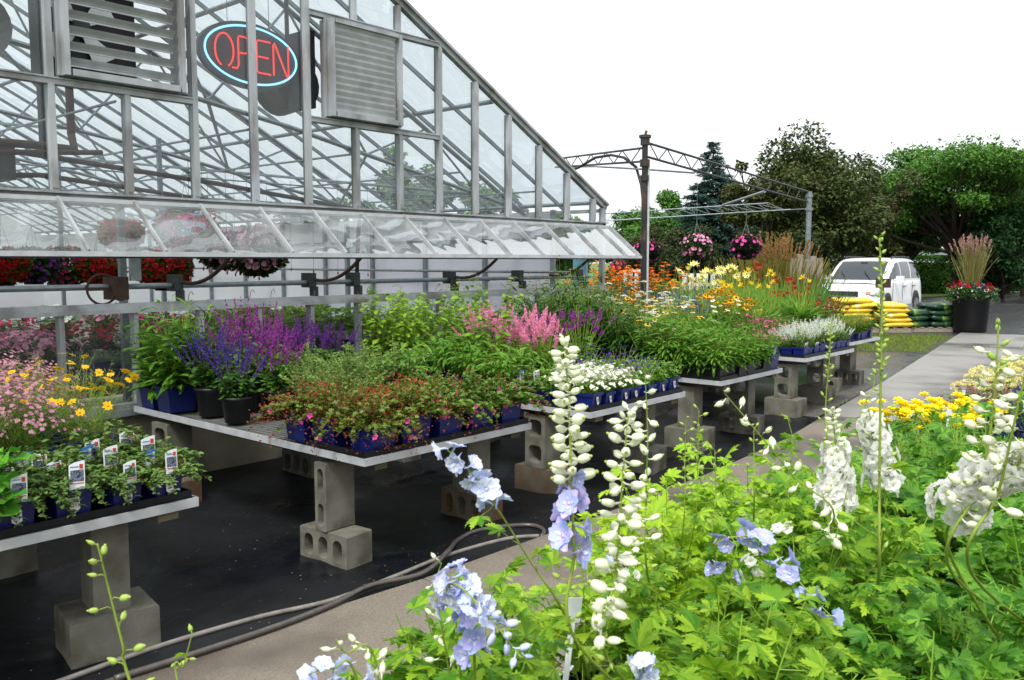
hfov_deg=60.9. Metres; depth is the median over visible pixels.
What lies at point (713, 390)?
concrete block
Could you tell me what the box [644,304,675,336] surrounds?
coneflower plant
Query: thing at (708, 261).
shrub
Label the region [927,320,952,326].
sack
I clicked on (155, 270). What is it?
red hanging basket
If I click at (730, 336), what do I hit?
young coneflower plant
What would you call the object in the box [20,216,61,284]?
purple hanging basket
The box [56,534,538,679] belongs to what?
garden hose
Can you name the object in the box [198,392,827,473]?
weed fabric
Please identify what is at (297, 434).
cranesbill plant
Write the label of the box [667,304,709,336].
coneflower plant
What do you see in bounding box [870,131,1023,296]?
broadleaf tree
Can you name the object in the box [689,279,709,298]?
yellow yarrow plant
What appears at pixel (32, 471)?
trailing plant
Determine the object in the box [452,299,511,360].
pink spiked plant
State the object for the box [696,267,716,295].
daylily plant
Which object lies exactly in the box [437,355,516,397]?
cranesbill plant
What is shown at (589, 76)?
sky
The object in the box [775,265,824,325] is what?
daylily plant
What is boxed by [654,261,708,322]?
daylily plant
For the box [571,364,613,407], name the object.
white bedding plant
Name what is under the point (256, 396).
salvia plant
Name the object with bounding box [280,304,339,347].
yellow green leafy plant
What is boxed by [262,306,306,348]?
yellow green leafy plant
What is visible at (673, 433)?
concrete block
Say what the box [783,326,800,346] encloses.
white spiked plant
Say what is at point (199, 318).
lance leaved plant
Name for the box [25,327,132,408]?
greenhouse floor
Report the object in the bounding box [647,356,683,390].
scabious plant
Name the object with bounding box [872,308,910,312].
sack
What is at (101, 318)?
pink flowered plant
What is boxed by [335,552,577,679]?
delphinium
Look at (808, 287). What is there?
daylily plant
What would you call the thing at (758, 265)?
daylily plant
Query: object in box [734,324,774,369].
young coneflower plant
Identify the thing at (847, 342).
white spiked plant
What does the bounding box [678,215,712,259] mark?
mixed pink hanging basket
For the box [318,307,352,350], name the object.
yellow green leafy plant
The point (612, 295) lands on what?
yarrow plant
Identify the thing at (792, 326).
white spiked plant
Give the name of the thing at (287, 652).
path
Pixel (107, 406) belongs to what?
yellow daisy plant
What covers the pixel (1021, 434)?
plant
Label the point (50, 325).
magenta petunia plant
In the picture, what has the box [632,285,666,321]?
lavender plant
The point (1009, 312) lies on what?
parking lot
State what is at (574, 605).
plant label
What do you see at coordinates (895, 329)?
pallet
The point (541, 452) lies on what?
concrete block
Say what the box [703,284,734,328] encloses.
yellow daisy plant
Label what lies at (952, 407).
yellow cone daisy plant
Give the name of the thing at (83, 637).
concrete block
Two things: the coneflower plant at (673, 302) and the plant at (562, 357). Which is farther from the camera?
the coneflower plant at (673, 302)
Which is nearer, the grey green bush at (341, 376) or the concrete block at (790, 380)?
the grey green bush at (341, 376)
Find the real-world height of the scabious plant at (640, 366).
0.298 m
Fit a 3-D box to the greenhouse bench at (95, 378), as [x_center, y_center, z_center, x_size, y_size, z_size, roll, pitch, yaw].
[-2.382,0.520,8.913,1.220,0.745,7.000,5,7,41]
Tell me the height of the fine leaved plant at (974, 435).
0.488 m
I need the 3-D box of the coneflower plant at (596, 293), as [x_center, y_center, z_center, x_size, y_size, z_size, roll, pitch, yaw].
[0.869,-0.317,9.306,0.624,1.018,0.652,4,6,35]
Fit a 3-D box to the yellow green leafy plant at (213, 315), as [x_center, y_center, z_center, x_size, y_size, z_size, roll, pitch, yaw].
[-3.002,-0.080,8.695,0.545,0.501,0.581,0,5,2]
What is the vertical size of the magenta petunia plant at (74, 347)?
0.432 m
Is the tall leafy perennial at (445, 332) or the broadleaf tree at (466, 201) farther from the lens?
the broadleaf tree at (466, 201)
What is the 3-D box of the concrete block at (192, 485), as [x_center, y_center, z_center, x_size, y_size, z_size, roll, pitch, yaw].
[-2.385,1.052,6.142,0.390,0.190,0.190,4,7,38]
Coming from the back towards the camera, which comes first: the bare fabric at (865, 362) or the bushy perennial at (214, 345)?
the bare fabric at (865, 362)
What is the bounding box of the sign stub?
[875,279,890,332]
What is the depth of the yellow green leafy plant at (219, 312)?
8.85 m
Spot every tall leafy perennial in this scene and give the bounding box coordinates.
[355,281,417,361]
[384,283,448,378]
[384,287,431,360]
[405,295,454,357]
[418,300,465,357]
[434,284,490,352]
[438,279,485,343]
[450,275,524,373]
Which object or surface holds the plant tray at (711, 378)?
on the display bench at (771, 373)
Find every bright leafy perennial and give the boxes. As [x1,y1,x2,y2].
[361,339,438,381]
[407,330,463,379]
[427,326,493,372]
[434,338,495,380]
[463,345,523,391]
[490,343,554,377]
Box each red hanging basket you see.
[0,222,33,285]
[73,223,128,283]
[96,189,145,251]
[139,213,194,290]
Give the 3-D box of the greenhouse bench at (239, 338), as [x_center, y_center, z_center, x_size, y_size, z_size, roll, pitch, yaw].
[-4.194,0.377,10.481,1.220,0.745,7.000,5,7,41]
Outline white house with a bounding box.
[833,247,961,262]
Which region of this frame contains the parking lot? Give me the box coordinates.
[556,292,1023,334]
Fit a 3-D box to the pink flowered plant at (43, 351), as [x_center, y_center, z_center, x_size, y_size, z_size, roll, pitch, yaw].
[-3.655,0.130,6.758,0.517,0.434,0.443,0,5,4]
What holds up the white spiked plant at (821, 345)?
on the plant tray at (803, 356)
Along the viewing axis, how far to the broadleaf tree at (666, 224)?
39.02 m
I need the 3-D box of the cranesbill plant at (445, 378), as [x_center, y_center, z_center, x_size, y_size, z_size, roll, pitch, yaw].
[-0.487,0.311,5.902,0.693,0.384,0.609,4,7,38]
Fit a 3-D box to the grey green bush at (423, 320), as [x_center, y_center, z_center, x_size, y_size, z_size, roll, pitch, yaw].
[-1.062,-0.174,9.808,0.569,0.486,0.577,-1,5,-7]
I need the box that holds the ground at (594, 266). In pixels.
[556,264,1019,296]
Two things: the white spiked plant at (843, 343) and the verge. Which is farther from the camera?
the verge
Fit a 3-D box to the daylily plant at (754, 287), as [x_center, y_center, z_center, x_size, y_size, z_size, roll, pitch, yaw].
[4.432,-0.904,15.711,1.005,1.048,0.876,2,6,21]
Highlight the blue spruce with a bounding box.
[660,141,745,293]
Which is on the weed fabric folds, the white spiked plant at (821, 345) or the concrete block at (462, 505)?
the concrete block at (462, 505)
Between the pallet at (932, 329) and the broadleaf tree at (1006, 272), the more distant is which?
the broadleaf tree at (1006, 272)
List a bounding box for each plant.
[0,317,36,344]
[0,325,31,356]
[0,325,55,380]
[0,331,32,384]
[0,347,97,431]
[0,349,115,445]
[0,350,44,400]
[0,359,74,445]
[0,367,98,467]
[0,370,30,416]
[0,399,22,439]
[0,446,32,515]
[0,462,78,529]
[3,358,68,416]
[4,515,23,527]
[5,329,82,383]
[5,463,38,508]
[8,439,77,473]
[17,449,86,513]
[19,323,73,371]
[20,360,138,447]
[27,447,133,518]
[29,304,88,337]
[47,431,145,503]
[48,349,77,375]
[48,427,114,462]
[53,320,110,365]
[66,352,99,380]
[78,302,119,348]
[81,417,167,453]
[85,450,174,507]
[86,347,115,372]
[89,321,148,360]
[92,423,195,471]
[103,348,130,376]
[116,320,170,351]
[118,312,162,328]
[119,316,183,408]
[119,436,211,499]
[125,294,216,412]
[149,315,212,363]
[154,310,204,323]
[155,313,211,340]
[168,320,241,416]
[186,309,226,332]
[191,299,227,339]
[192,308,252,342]
[201,296,274,411]
[205,315,261,371]
[205,333,270,423]
[212,309,264,342]
[225,317,280,371]
[233,301,301,403]
[239,307,278,337]
[246,372,344,448]
[247,318,310,417]
[248,324,298,360]
[259,370,392,454]
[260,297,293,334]
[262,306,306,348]
[263,322,308,386]
[276,312,320,365]
[279,318,336,398]
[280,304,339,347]
[285,304,327,350]
[295,306,343,337]
[304,381,432,460]
[306,317,363,368]
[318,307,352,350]
[318,333,338,352]
[327,306,386,352]
[339,370,415,394]
[342,376,405,442]
[345,367,476,450]
[385,364,429,388]
[387,370,435,408]
[388,365,504,437]
[402,359,462,394]
[408,367,469,387]
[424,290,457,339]
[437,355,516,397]
[443,360,525,430]
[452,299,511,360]
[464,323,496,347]
[464,374,555,424]
[482,302,530,363]
[492,319,538,368]
[495,273,549,349]
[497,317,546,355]
[499,363,556,395]
[512,304,555,365]
[516,271,567,347]
[517,311,563,375]
[524,274,582,356]
[525,364,553,380]
[527,370,557,402]
[531,312,577,362]
[536,255,587,332]
[544,367,589,405]
[545,346,580,367]
[546,269,598,350]
[546,306,615,365]
[553,266,615,362]
[562,358,596,385]
[563,263,623,323]
[565,261,629,305]
[568,344,604,368]
[568,364,603,388]
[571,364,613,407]
[575,354,607,367]
[580,278,626,363]
[580,360,617,385]
[581,356,610,369]
[588,353,618,377]
[589,262,638,319]
[589,276,646,364]
[589,367,624,404]
[590,282,626,327]
[595,267,657,315]
[601,363,641,401]
[602,345,636,371]
[606,300,655,365]
[607,353,641,383]
[610,354,643,372]
[612,265,665,315]
[612,288,649,323]
[616,359,646,398]
[618,301,670,365]
[619,270,675,319]
[619,289,649,325]
[622,355,652,379]
[623,299,660,345]
[629,354,660,372]
[630,296,659,330]
[630,358,659,396]
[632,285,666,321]
[633,280,671,327]
[636,310,699,371]
[636,363,671,392]
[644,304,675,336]
[644,311,677,357]
[646,292,677,322]
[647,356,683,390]
[648,261,697,307]
[650,291,692,316]
[651,292,695,332]
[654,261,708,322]
[654,288,686,310]
[654,300,701,339]
[654,315,696,360]
[657,287,695,324]
[657,316,714,373]
[664,278,684,298]
[665,293,706,319]
[666,313,710,344]
[667,281,691,304]
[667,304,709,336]
[668,266,702,300]
[670,268,718,318]
[673,319,721,362]
[674,331,722,377]
[675,283,700,303]
[679,296,709,326]
[680,301,717,328]
[681,317,713,341]
[683,270,732,326]
[685,300,718,328]
[685,324,724,357]
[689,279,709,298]
[689,288,726,323]
[690,323,744,376]
[691,314,735,345]
[692,327,728,366]
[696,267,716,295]
[697,314,728,338]
[698,273,726,305]
[700,269,733,297]
[701,325,743,351]
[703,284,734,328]
[703,315,742,344]
[706,282,762,327]
[707,274,733,308]
[707,296,740,337]
[707,322,750,350]
[707,330,748,375]
[715,265,753,303]
[715,283,734,297]
[715,328,759,376]
[716,316,747,336]
[718,263,771,311]
[719,320,757,347]
[720,262,744,297]
[722,276,766,334]
[723,290,753,332]
[723,323,765,344]
[726,323,769,374]
[731,297,761,334]
[733,269,759,298]
[734,261,763,293]
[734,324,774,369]
[736,310,768,341]
[739,261,782,310]
[739,281,770,309]
[739,283,777,338]
[741,268,769,297]
[742,276,789,332]
[742,320,784,369]
[752,271,787,304]
[752,323,785,368]
[753,316,780,343]
[756,264,790,300]
[756,279,787,318]
[760,276,796,330]
[761,272,794,305]
[761,315,786,338]
[768,323,788,353]
[769,328,786,352]
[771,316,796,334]
[773,277,804,323]
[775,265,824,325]
[775,277,813,308]
[779,313,804,331]
[779,327,794,353]
[781,317,799,332]
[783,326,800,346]
[787,322,811,342]
[788,270,836,323]
[788,323,811,354]
[795,324,817,353]
[805,316,829,351]
[807,299,832,323]
[807,325,821,353]
[812,301,837,320]
[815,294,851,317]
[821,318,843,349]
[821,320,837,350]
[828,313,852,335]
[830,314,844,348]
[832,314,857,340]
[832,319,848,347]
[835,312,859,339]
[836,321,854,346]
[845,313,865,339]
[847,398,915,454]
[848,310,871,338]
[851,312,873,337]
[854,443,918,501]
[857,309,877,336]
[877,398,930,453]
[885,396,944,439]
[890,423,951,473]
[891,432,924,460]
[892,421,982,461]
[901,404,970,451]
[919,391,971,441]
[923,424,997,454]
[925,423,1006,451]
[927,404,984,447]
[935,396,978,433]
[938,384,992,401]
[943,387,997,433]
[945,428,1018,447]
[950,373,1014,401]
[954,399,1007,445]
[963,362,1023,394]
[968,356,1023,392]
[981,387,1021,439]
[982,381,1022,426]
[993,381,1023,425]
[1008,386,1023,430]
[1010,384,1023,420]
[1015,405,1023,439]
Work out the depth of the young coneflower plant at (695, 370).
7.68 m
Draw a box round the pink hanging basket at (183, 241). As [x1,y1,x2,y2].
[148,173,219,251]
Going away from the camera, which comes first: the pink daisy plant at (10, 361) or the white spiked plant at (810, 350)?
the pink daisy plant at (10, 361)
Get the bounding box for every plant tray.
[0,487,191,538]
[307,433,453,457]
[453,417,528,438]
[531,397,637,411]
[638,387,682,400]
[676,372,746,380]
[750,368,770,374]
[776,350,828,357]
[830,346,851,352]
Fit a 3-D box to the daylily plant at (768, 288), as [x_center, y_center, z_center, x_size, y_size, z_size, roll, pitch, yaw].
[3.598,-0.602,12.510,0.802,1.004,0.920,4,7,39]
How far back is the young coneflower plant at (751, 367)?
7.93 m
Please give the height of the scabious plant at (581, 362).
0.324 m
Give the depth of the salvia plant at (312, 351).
6.36 m
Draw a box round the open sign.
[196,0,297,90]
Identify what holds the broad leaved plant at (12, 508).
on the display bench at (167, 511)
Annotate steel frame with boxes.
[555,130,812,320]
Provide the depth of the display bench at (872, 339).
11.58 m
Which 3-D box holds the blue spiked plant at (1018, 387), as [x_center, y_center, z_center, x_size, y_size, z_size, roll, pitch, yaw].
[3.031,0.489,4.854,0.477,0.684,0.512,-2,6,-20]
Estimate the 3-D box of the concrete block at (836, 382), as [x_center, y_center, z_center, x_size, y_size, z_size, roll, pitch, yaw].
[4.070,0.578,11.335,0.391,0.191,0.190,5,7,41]
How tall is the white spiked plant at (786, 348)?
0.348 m
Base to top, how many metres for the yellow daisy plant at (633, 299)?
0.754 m
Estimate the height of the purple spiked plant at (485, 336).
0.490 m
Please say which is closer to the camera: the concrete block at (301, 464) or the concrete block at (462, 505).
the concrete block at (462, 505)
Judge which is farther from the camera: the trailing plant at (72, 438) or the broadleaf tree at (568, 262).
the broadleaf tree at (568, 262)
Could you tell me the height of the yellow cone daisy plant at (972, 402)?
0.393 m
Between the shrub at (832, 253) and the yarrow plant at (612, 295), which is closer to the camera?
the yarrow plant at (612, 295)
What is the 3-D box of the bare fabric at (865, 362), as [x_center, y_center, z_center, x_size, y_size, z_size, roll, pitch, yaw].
[2.740,0.323,15.134,8.400,0.001,7.900,5,7,41]
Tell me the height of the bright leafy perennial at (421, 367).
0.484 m
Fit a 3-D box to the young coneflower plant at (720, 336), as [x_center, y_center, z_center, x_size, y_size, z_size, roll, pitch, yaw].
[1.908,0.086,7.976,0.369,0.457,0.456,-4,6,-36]
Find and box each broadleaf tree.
[262,201,334,224]
[311,197,368,221]
[360,145,456,219]
[453,179,520,214]
[556,214,582,270]
[556,259,596,274]
[611,204,659,240]
[619,211,686,267]
[640,188,694,248]
[690,168,749,259]
[716,159,800,253]
[742,118,926,260]
[840,185,913,257]
[869,182,943,257]
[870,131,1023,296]
[882,197,960,259]
[944,199,1023,301]
[990,188,1023,295]
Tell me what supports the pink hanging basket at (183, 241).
hanging from the greenhouse
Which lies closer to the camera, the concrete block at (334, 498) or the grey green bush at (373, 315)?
the concrete block at (334, 498)
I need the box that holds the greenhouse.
[0,0,641,472]
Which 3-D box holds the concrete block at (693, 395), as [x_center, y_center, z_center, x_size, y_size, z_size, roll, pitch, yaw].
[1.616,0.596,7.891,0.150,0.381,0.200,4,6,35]
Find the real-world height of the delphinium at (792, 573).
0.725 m
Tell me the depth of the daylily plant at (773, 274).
12.67 m
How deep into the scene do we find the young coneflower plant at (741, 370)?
7.79 m
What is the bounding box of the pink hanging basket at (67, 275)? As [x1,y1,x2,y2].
[38,215,86,284]
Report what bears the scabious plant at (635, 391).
on the plant tray at (664, 393)
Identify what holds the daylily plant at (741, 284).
on the display bench at (800, 361)
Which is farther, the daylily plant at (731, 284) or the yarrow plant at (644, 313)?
the daylily plant at (731, 284)
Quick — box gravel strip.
[804,383,876,416]
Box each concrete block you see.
[0,543,37,579]
[54,586,160,669]
[79,523,130,615]
[152,420,192,476]
[181,476,201,501]
[282,448,323,477]
[300,521,371,569]
[314,459,354,532]
[395,454,420,462]
[441,484,502,523]
[453,439,489,493]
[490,436,499,441]
[515,461,569,493]
[525,413,560,468]
[611,442,666,474]
[624,404,654,447]
[664,423,714,452]
[678,385,702,428]
[703,387,722,392]
[713,398,744,419]
[719,411,764,434]
[729,379,754,415]
[764,395,806,417]
[774,363,798,398]
[798,383,834,403]
[806,358,826,386]
[813,375,841,392]
[815,356,834,377]
[834,368,863,384]
[839,345,856,370]
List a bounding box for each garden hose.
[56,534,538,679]
[114,523,546,679]
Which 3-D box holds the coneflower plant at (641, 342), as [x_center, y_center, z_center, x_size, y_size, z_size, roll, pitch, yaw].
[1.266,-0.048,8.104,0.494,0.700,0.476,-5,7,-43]
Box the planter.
[942,233,1000,332]
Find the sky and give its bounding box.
[0,0,1023,263]
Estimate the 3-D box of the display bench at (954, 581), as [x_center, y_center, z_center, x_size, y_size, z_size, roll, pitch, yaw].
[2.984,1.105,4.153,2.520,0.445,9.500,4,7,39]
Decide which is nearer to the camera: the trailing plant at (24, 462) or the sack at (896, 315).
the trailing plant at (24, 462)
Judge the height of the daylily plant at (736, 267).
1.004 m
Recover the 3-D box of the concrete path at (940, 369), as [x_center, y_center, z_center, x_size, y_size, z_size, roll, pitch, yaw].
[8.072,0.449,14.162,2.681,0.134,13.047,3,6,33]
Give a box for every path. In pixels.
[105,416,886,679]
[826,333,1023,422]
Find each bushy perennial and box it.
[172,319,241,407]
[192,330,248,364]
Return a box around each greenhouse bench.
[14,336,512,402]
[66,324,390,358]
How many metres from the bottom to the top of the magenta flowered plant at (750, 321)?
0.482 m
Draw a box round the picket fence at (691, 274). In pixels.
[681,273,721,290]
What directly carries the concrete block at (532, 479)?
on the weed fabric folds
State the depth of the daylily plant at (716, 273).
11.03 m
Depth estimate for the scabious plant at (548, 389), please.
6.28 m
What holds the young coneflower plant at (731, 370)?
on the plant tray at (711, 378)
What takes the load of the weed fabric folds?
on the weed fabric at (709, 399)
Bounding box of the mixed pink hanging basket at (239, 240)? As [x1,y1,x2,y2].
[219,215,289,277]
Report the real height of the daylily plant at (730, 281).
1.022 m
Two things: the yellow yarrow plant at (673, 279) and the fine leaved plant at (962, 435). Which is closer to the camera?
the fine leaved plant at (962, 435)
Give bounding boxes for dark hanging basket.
[633,238,660,262]
[729,216,762,259]
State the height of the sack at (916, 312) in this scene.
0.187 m
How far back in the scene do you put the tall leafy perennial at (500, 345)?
6.98 m
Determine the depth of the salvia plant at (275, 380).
5.75 m
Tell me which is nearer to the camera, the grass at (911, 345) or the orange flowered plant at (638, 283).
the orange flowered plant at (638, 283)
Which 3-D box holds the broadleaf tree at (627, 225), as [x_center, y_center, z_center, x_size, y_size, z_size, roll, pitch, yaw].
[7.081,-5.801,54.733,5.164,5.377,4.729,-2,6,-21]
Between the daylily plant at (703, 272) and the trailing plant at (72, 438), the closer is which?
the trailing plant at (72, 438)
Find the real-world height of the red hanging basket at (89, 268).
0.591 m
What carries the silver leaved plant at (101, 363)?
on the greenhouse bench at (95, 378)
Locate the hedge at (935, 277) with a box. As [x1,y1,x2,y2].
[901,254,1015,293]
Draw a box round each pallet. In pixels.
[872,325,910,332]
[907,326,953,331]
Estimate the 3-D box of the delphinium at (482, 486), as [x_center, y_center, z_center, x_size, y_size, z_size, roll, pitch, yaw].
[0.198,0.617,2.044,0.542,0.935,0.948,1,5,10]
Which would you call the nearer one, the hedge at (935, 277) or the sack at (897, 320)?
the sack at (897, 320)
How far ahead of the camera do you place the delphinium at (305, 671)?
1.29 m
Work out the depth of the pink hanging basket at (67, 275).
7.54 m
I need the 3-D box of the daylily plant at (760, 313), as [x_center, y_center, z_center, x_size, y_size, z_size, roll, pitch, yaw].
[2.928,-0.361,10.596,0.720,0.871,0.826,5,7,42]
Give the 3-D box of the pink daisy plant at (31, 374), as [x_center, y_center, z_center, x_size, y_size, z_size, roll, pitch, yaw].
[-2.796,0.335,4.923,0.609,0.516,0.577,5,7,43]
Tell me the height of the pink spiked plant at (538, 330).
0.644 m
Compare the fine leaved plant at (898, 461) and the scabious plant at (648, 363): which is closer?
the fine leaved plant at (898, 461)
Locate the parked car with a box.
[822,256,920,307]
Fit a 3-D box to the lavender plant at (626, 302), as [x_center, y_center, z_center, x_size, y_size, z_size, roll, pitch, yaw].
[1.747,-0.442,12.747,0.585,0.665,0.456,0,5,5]
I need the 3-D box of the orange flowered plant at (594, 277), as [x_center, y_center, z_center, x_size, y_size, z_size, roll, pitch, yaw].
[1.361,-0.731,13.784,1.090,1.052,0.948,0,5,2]
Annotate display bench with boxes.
[0,495,198,550]
[134,390,531,470]
[422,375,684,421]
[536,361,782,388]
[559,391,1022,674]
[778,348,853,364]
[849,336,879,345]
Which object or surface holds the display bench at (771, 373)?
on the concrete block
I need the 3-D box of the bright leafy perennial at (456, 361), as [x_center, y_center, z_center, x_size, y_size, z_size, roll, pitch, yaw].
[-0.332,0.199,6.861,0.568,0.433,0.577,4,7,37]
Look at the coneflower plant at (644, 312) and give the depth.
9.34 m
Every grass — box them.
[703,231,837,306]
[705,239,783,288]
[740,236,846,300]
[753,272,857,315]
[822,341,944,415]
[857,332,947,351]
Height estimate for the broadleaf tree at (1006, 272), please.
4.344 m
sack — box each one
[836,297,873,303]
[837,308,872,312]
[838,303,875,308]
[838,313,870,317]
[870,312,908,317]
[872,301,896,307]
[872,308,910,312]
[873,302,908,308]
[876,317,911,322]
[876,322,914,327]
[906,308,929,315]
[907,315,929,320]
[910,321,929,327]
[916,302,945,307]
[924,303,951,309]
[927,315,951,321]
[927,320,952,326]
[928,309,951,315]
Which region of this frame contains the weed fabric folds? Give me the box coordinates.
[0,401,817,679]
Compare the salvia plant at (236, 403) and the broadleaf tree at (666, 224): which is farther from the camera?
the broadleaf tree at (666, 224)
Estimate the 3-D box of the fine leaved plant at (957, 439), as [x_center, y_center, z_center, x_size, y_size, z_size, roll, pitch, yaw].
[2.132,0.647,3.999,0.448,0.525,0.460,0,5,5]
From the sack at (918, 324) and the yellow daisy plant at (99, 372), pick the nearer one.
the yellow daisy plant at (99, 372)
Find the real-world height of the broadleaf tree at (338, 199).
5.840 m
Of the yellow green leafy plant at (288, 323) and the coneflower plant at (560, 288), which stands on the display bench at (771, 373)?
the coneflower plant at (560, 288)
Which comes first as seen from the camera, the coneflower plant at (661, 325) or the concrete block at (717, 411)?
the coneflower plant at (661, 325)
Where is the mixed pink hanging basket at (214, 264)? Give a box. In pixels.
[196,212,231,270]
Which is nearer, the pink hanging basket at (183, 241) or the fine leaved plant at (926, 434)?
the fine leaved plant at (926, 434)
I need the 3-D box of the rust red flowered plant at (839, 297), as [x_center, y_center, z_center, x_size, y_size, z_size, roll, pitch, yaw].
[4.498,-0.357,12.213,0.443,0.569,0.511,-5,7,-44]
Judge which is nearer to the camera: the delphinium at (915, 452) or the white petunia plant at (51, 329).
the delphinium at (915, 452)
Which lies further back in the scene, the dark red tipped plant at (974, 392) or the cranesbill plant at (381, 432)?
the dark red tipped plant at (974, 392)
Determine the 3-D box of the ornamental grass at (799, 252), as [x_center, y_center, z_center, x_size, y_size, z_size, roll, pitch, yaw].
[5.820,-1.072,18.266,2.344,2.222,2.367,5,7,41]
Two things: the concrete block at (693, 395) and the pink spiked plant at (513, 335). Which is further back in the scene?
the concrete block at (693, 395)
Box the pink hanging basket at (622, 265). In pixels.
[610,259,626,271]
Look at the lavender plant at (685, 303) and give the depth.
10.63 m
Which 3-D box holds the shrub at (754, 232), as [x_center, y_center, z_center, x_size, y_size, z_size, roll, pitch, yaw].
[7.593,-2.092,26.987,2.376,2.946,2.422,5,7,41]
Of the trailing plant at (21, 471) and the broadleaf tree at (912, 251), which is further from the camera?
the broadleaf tree at (912, 251)
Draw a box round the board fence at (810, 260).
[789,254,822,305]
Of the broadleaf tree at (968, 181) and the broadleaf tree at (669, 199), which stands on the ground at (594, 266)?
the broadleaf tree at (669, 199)
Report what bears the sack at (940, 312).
on the sack at (947, 318)
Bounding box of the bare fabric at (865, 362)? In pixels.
[703,351,927,410]
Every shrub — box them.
[595,229,638,294]
[608,223,690,301]
[656,223,730,291]
[722,225,783,284]
[772,232,860,277]
[828,249,840,263]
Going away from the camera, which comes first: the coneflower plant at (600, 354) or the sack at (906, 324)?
the coneflower plant at (600, 354)
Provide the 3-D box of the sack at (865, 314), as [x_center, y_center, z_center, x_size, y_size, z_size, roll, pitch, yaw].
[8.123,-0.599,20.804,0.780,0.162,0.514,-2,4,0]
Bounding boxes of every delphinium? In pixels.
[86,540,195,679]
[296,633,387,679]
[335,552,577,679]
[431,441,688,679]
[547,333,864,679]
[567,375,764,637]
[606,554,909,679]
[615,490,942,678]
[671,388,861,606]
[742,322,906,556]
[765,231,978,652]
[792,418,940,516]
[808,565,1023,679]
[847,609,1013,679]
[851,362,1023,610]
[891,391,1023,584]
[897,438,1023,643]
[938,318,1023,621]
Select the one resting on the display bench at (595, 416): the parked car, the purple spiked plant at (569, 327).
the purple spiked plant at (569, 327)
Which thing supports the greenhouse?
on the greenhouse floor
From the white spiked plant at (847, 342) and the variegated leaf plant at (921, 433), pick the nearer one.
the variegated leaf plant at (921, 433)
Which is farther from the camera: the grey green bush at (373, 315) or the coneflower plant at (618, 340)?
the grey green bush at (373, 315)
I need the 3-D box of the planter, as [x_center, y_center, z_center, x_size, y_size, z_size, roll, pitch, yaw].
[10.764,-1.352,20.464,1.319,2.316,1.183,5,7,41]
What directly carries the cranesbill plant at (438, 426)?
in the plant tray at (362, 454)
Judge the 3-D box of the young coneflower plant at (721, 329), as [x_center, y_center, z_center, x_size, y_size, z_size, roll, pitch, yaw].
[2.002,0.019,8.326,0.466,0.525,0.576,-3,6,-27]
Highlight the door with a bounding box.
[573,259,587,317]
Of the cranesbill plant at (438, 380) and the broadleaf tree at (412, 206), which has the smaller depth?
the cranesbill plant at (438, 380)
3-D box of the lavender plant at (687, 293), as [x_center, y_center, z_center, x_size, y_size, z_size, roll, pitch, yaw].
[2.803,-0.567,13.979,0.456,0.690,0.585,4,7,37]
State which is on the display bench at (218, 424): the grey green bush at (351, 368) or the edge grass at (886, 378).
the grey green bush at (351, 368)
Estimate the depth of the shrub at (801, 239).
29.14 m
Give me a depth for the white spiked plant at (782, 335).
9.68 m
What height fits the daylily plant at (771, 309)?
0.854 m
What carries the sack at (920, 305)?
on the sack
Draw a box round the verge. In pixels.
[857,335,955,352]
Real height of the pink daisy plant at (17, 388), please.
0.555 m
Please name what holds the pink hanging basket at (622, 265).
hanging from the steel frame
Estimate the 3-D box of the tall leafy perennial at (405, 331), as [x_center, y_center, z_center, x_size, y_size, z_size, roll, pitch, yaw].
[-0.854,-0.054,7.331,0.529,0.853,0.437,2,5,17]
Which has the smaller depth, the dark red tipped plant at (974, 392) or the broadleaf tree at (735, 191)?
the dark red tipped plant at (974, 392)
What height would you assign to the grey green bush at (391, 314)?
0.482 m
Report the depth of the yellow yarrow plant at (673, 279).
15.37 m
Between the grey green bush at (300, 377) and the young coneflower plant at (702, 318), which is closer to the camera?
the grey green bush at (300, 377)
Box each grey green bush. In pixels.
[175,317,233,341]
[267,341,352,396]
[278,353,363,397]
[299,359,388,401]
[306,342,399,385]
[328,341,389,384]
[345,338,432,385]
[361,306,388,337]
[380,303,417,337]
[407,304,435,332]
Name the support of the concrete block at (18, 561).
on the weed fabric folds
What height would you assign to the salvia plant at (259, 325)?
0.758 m
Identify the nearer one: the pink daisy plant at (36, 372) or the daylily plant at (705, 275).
the pink daisy plant at (36, 372)
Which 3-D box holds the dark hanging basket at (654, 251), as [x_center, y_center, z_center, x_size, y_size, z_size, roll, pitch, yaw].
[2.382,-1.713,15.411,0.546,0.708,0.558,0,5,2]
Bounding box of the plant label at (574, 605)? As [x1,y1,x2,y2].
[563,597,582,679]
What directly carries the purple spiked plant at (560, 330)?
on the display bench at (595, 416)
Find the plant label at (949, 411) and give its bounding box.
[945,409,951,436]

